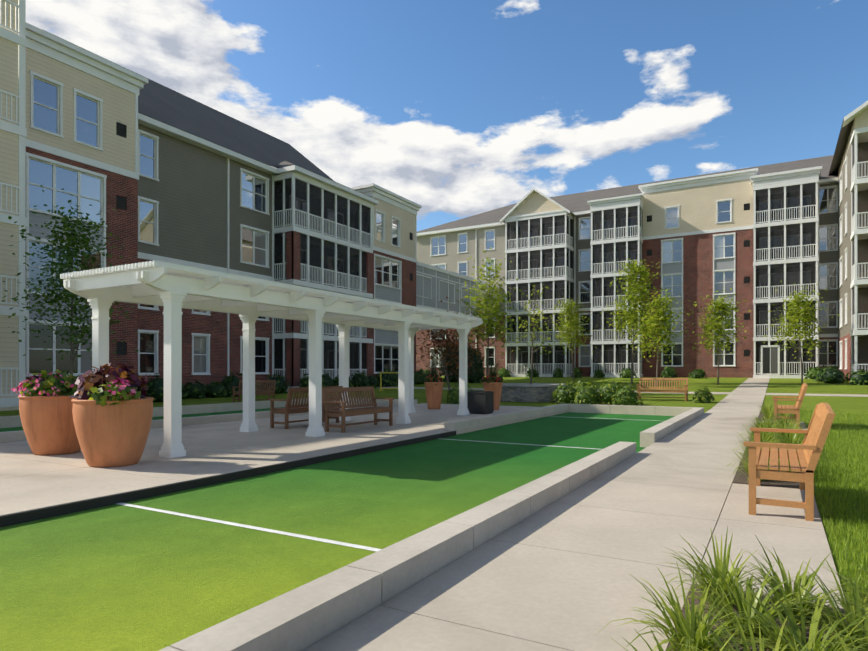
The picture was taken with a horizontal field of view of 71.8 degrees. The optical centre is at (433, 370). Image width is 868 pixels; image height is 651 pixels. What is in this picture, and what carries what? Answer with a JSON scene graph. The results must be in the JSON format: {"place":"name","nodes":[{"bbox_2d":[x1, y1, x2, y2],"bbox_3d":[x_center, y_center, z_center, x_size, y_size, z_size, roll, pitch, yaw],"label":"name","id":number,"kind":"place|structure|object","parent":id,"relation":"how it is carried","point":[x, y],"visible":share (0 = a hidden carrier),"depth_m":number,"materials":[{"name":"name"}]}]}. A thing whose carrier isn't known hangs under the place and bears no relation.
{"place":"outdoors","nodes":[
{"label":"outdoors","id":0,"kind":"place"},
{"bbox_2d":[0,403,567,515],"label":"patio slab","id":1,"kind":"structure","parent":0,"point":[29,480],"depth_m":9.32,"materials":[{"name":"concrete"}]},
{"bbox_2d":[10,369,80,454],"bbox_3d":[-6.015,0.643,9.504,1.048,1.331,1.111,0,0,30],"label":"planter pot","id":2,"kind":"object","parent":1,"relation":"on","point":[45,408],"visible":0.75,"depth_m":9.17,"materials":[{"name":"ceramic"}]},
{"bbox_2d":[69,362,153,467],"bbox_3d":[-4.460,0.588,8.365,1.128,1.442,1.020,0,0,30],"label":"planter pot","id":3,"kind":"object","parent":1,"relation":"on","point":[112,410],"visible":1,"depth_m":8.03,"materials":[{"name":"ceramic"}]},
{"bbox_2d":[60,260,482,457],"bbox_3d":[-2.302,-0.124,13.783,2.550,2.865,10.850,0,0,30],"label":"pergola","id":4,"kind":"object","parent":1,"relation":"on","point":[173,289],"visible":1,"depth_m":11.51,"materials":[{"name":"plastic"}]},
{"bbox_2d":[269,386,342,428],"bbox_3d":[-3.007,0.849,14.272,0.660,0.920,1.870,0,0,30],"label":"bench","id":5,"kind":"object","parent":1,"relation":"on","point":[287,409],"visible":0.65,"depth_m":13.61,"materials":[{"name":"brown wood"}]},
{"bbox_2d":[322,386,393,432],"bbox_3d":[-1.687,0.849,13.518,0.660,0.920,1.870,0,0,30],"label":"bench","id":6,"kind":"object","parent":1,"relation":"on","point":[343,413],"visible":0.98,"depth_m":13.42,"materials":[{"name":"brown wood"}]},
{"bbox_2d":[424,356,443,408],"bbox_3d":[0.004,0.357,20.278,0.981,1.902,0.899,0,0,-2],"label":"tall planter","id":7,"kind":"object","parent":1,"relation":"on","point":[434,383],"visible":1,"depth_m":20.12,"materials":[{"name":"ceramic"}]},
{"bbox_2d":[467,391,493,413],"bbox_3d":[1.412,0.969,18.197,0.630,0.680,0.630,0,0,30],"label":"planter","id":8,"kind":"object","parent":1,"relation":"on","point":[480,402],"visible":0.88,"depth_m":17.96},
{"bbox_2d":[482,355,503,409],"bbox_3d":[1.982,0.375,19.924,0.828,1.867,1.004,0,0,30],"label":"tall planter","id":9,"kind":"object","parent":1,"relation":"on","point":[492,382],"visible":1,"depth_m":19.71,"materials":[{"name":"ceramic"}]},
{"bbox_2d":[0,407,674,650],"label":"bocce court","id":10,"kind":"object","parent":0,"point":[157,573],"visible":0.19,"depth_m":5.21,"materials":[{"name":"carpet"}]},
{"bbox_2d":[0,398,703,650],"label":"bocce court curbs","id":11,"kind":"structure","parent":10,"relation":"on","point":[304,616],"depth_m":4.52,"materials":[{"name":"concrete"}]},
{"bbox_2d":[0,376,867,610],"bbox_3d":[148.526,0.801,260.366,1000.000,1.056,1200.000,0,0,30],"label":"lawn","id":12,"kind":"structure","parent":0,"point":[809,403],"depth_m":26.82,"materials":[{"name":"green plant"}]},
{"bbox_2d":[0,0,26,410],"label":"edge tower","id":13,"kind":"structure","parent":12,"relation":"on","point":[13,47],"depth_m":19.96,"materials":[{"name":"beige"}]},
{"bbox_2d":[1,185,143,374],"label":"lawn tree","id":14,"kind":"object","parent":12,"relation":"on","point":[85,241],"visible":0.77,"depth_m":18.02,"materials":[{"name":"green plant"}]},
{"bbox_2d":[26,22,421,391],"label":"apartment building","id":15,"kind":"structure","parent":12,"relation":"on","point":[173,176],"depth_m":30.04,"materials":[{"name":"brick"}]},
{"bbox_2d":[232,380,275,402],"bbox_3d":[-7.409,0.869,24.719,1.620,0.920,0.660,0,0,10],"label":"lawn bench","id":16,"kind":"object","parent":12,"relation":"on","point":[239,393],"depth_m":24.81,"materials":[{"name":"brown wood"}]},
{"bbox_2d":[33,333,484,401],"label":"shrubs","id":17,"kind":"object","parent":12,"relation":"on","point":[197,389],"depth_m":33.36,"materials":[{"name":"green plant"}]},
{"bbox_2d":[378,372,397,390],"bbox_3d":[-2.393,0.640,34.479,1.560,1.070,0.500,0,0,1],"label":"scoreboard frame","id":18,"kind":"object","parent":12,"relation":"on","point":[381,388],"visible":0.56,"depth_m":34.46,"materials":[{"name":"yellow"}]},
{"bbox_2d":[414,297,507,392],"bbox_3d":[0.928,-0.988,26.106,4.691,4.661,3.989,0,0,-9],"label":"russet tree","id":19,"kind":"object","parent":12,"relation":"on","point":[439,339],"visible":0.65,"depth_m":25.76,"materials":[{"name":"brown plant"}]},
{"bbox_2d":[449,248,531,375],"bbox_3d":[2.714,-2.439,30.365,4.214,7.336,3.816,0,0,30],"label":"tall yellow tree","id":20,"kind":"object","parent":12,"relation":"on","point":[489,307],"visible":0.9,"depth_m":30.14,"materials":[{"name":"green plant"}]},
{"bbox_2d":[500,383,566,401],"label":"stone wall","id":21,"kind":"structure","parent":12,"relation":"on","point":[526,392],"depth_m":24.33,"materials":[{"name":"grey stone"}]},
{"bbox_2d":[501,276,565,383],"bbox_3d":[4.231,-1.343,26.006,3.220,5.295,2.930,0,0,30],"label":"tree","id":22,"kind":"object","parent":12,"relation":"on","point":[534,329],"visible":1,"depth_m":25.66,"materials":[{"name":"green plant"}]},
{"bbox_2d":[550,297,597,380],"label":"tree","id":23,"kind":"object","parent":12,"relation":"on","point":[568,311],"visible":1,"depth_m":46.38,"materials":[{"name":"green plant"}]},
{"bbox_2d":[446,378,714,405],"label":"shrubs","id":24,"kind":"object","parent":12,"relation":"on","point":[611,393],"visible":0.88,"depth_m":22.78,"materials":[{"name":"green plant"}]},
{"bbox_2d":[416,155,838,378],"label":"apartment building","id":25,"kind":"structure","parent":12,"relation":"on","point":[753,236],"depth_m":51.96,"materials":[{"name":"brick"}]},
{"bbox_2d":[416,261,498,322],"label":"bridge connector","id":26,"kind":"object","parent":25,"relation":"attached to","point":[435,285],"visible":0.6,"depth_m":50.71,"materials":[{"name":"grey glass"}]},
{"bbox_2d":[601,254,670,383],"bbox_3d":[13.417,-3.438,39.668,4.567,8.766,5.031,0,0,30],"label":"tree","id":27,"kind":"object","parent":12,"relation":"on","point":[637,288],"visible":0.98,"depth_m":39.44,"materials":[{"name":"green plant"}]},
{"bbox_2d":[423,365,867,384],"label":"shrubs","id":28,"kind":"object","parent":12,"relation":"on","point":[826,374],"depth_m":44.82,"materials":[{"name":"green plant"}]},
{"bbox_2d":[623,272,687,386],"bbox_3d":[13.159,-2.397,35.628,3.920,6.834,3.582,0,0,9],"label":"tree","id":29,"kind":"object","parent":12,"relation":"on","point":[663,321],"visible":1,"depth_m":35.38,"materials":[{"name":"green plant"}]},
{"bbox_2d":[684,287,749,384],"bbox_3d":[17.615,-2.124,37.724,3.936,6.112,4.414,0,0,-35],"label":"tree","id":30,"kind":"object","parent":12,"relation":"on","point":[721,305],"visible":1,"depth_m":37.26,"materials":[{"name":"green plant"}]},
{"bbox_2d":[598,412,867,650],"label":"liriope bed","id":31,"kind":"object","parent":12,"relation":"on","point":[720,611],"visible":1,"depth_m":2.85,"materials":[{"name":"green plant"}]},
{"bbox_2d":[720,403,828,481],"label":"ornamental grass","id":32,"kind":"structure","parent":12,"relation":"on","point":[782,437],"depth_m":9.85,"materials":[{"name":"green plant"}]},
{"bbox_2d":[758,280,848,382],"bbox_3d":[23.431,-2.468,37.992,3.596,6.644,4.777,0,0,-42],"label":"tree","id":33,"kind":"object","parent":12,"relation":"on","point":[796,305],"visible":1,"depth_m":38.03,"materials":[{"name":"green plant"}]},
{"bbox_2d":[791,409,867,606],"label":"lawn grass","id":34,"kind":"structure","parent":12,"relation":"on","point":[859,491],"depth_m":6.46,"materials":[{"name":"green plant"}]},
{"bbox_2d":[828,101,867,379],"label":"building wing","id":35,"kind":"structure","parent":12,"relation":"on","point":[849,164],"depth_m":37.84,"materials":[{"name":"brick"}]},
{"bbox_2d":[26,0,867,331],"label":"sky","id":36,"kind":"structure","parent":0,"point":[456,109],"materials":[{"name":"blue"}]},
{"bbox_2d":[303,378,867,650],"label":"walkway paving","id":37,"kind":"structure","parent":0,"point":[554,576],"depth_m":4.21,"materials":[{"name":"concrete"}]},
{"bbox_2d":[744,403,835,520],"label":"bench","id":38,"kind":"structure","parent":37,"relation":"on","point":[807,454],"depth_m":5.41,"materials":[{"name":"brown wood"}]},
{"bbox_2d":[772,383,807,428],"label":"bench","id":39,"kind":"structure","parent":37,"relation":"on","point":[794,409],"depth_m":13.67,"materials":[{"name":"brown wood"}]},
{"bbox_2d":[637,378,687,400],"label":"bench","id":40,"kind":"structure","parent":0,"point":[640,389],"depth_m":24.77,"materials":[{"name":"brown wood"}]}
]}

